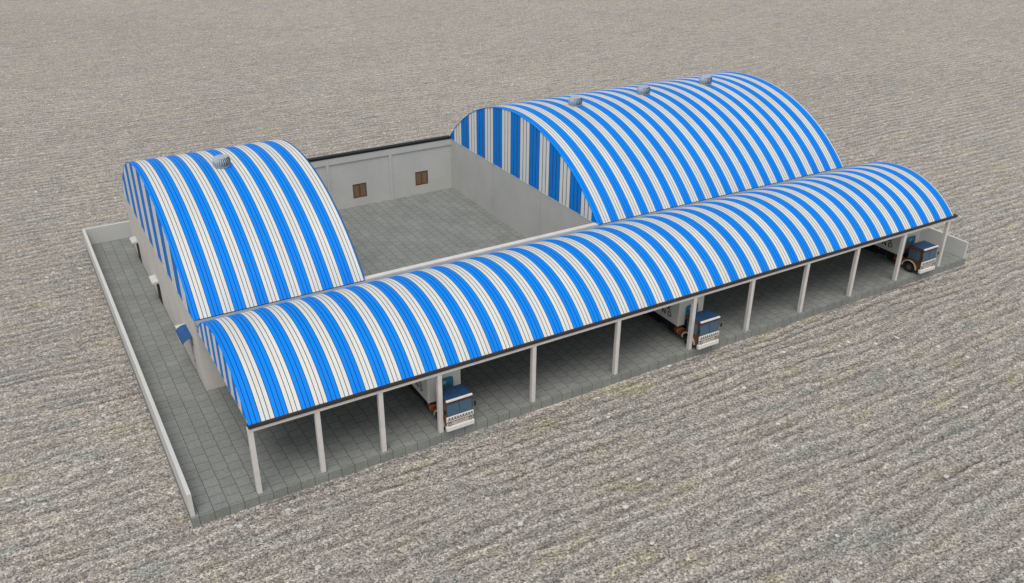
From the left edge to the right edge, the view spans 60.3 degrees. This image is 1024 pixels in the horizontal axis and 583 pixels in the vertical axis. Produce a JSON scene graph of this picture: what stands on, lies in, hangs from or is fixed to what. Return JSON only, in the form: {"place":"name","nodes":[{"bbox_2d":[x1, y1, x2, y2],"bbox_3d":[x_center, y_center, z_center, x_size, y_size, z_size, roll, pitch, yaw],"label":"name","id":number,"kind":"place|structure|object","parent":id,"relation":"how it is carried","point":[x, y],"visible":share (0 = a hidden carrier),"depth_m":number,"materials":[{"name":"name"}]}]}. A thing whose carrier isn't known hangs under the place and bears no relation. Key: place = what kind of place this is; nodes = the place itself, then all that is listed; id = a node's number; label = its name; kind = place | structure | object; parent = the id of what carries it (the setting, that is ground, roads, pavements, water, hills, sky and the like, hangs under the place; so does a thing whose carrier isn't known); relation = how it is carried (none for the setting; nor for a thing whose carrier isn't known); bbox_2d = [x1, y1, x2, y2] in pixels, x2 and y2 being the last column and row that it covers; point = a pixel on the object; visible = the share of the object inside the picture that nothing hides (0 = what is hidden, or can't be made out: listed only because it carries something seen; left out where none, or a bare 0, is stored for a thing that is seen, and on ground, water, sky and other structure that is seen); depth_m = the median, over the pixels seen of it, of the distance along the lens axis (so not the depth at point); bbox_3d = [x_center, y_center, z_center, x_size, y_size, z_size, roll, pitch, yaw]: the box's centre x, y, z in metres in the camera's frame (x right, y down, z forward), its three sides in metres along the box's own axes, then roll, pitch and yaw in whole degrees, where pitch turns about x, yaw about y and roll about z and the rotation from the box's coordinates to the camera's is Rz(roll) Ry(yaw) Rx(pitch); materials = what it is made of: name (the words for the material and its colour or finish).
{"place":"outdoors","nodes":[
{"label":"outdoors","id":0,"kind":"place"},
{"bbox_2d":[0,0,1023,582],"bbox_3d":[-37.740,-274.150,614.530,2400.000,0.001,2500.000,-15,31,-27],"label":"ground","id":1,"kind":"structure","parent":0,"point":[876,438],"depth_m":74.96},
{"bbox_2d":[85,187,965,526],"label":"pavement","id":2,"kind":"structure","parent":0,"point":[205,429],"depth_m":72.91,"materials":[{"name":"grey concrete"}]},
{"bbox_2d":[122,139,364,390],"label":"shed","id":3,"kind":"structure","parent":2,"relation":"on","point":[217,231],"depth_m":71.63,"materials":[{"name":"paint"}]},
{"bbox_2d":[136,243,141,261],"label":"door","id":4,"kind":"structure","parent":3,"relation":"in","point":[137,244],"depth_m":89.16,"materials":[{"name":"brown wood"}]},
{"bbox_2d":[157,283,162,303],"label":"door","id":5,"kind":"structure","parent":3,"relation":"in","point":[158,286],"depth_m":81.32,"materials":[{"name":"brown wood"}]},
{"bbox_2d":[307,135,451,209],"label":"courtyard wall","id":6,"kind":"structure","parent":2,"relation":"on","point":[350,179],"depth_m":103.25,"materials":[{"name":"grey paint"}]},
{"bbox_2d":[353,182,366,198],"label":"window","id":7,"kind":"structure","parent":6,"relation":"in","point":[359,190],"depth_m":102.50,"materials":[{"name":"brown wood"}]},
{"bbox_2d":[415,170,427,185],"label":"window","id":8,"kind":"structure","parent":6,"relation":"in","point":[421,177],"depth_m":106.04,"materials":[{"name":"brown wood"}]},
{"bbox_2d":[408,369,475,431],"bbox_3d":[-6.394,6.358,67.449,2.700,3.931,10.640,-15,31,-27],"label":"truck","id":9,"kind":"object","parent":2,"relation":"on","point":[458,411],"visible":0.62,"depth_m":64.09,"materials":[{"name":"white metal"}]},
{"bbox_2d":[364,222,597,280],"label":"parapet wall","id":10,"kind":"structure","parent":2,"relation":"on","point":[411,267],"depth_m":76.95,"materials":[{"name":"white paint"}]},
{"bbox_2d":[195,162,957,493],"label":"canopy","id":11,"kind":"object","parent":2,"relation":"on","point":[295,358],"visible":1,"depth_m":68.17,"materials":[{"name":"blue metal"}]},
{"bbox_2d":[646,296,721,349],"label":"truck","id":12,"kind":"object","parent":2,"relation":"on","point":[674,318],"visible":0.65,"depth_m":74.91,"materials":[{"name":"grey metal"}]},
{"bbox_2d":[863,230,938,273],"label":"truck","id":13,"kind":"object","parent":2,"relation":"on","point":[920,257],"visible":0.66,"depth_m":88.20,"materials":[{"name":"grey metal"}]},
{"bbox_2d":[82,221,968,516],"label":"boundary wall","id":14,"kind":"structure","parent":0,"point":[116,231],"depth_m":81.73,"materials":[{"name":"paint"}]},
{"bbox_2d":[450,72,843,237],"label":"warehouse","id":15,"kind":"structure","parent":0,"point":[530,169],"depth_m":92.89,"materials":[{"name":"blue paint"}]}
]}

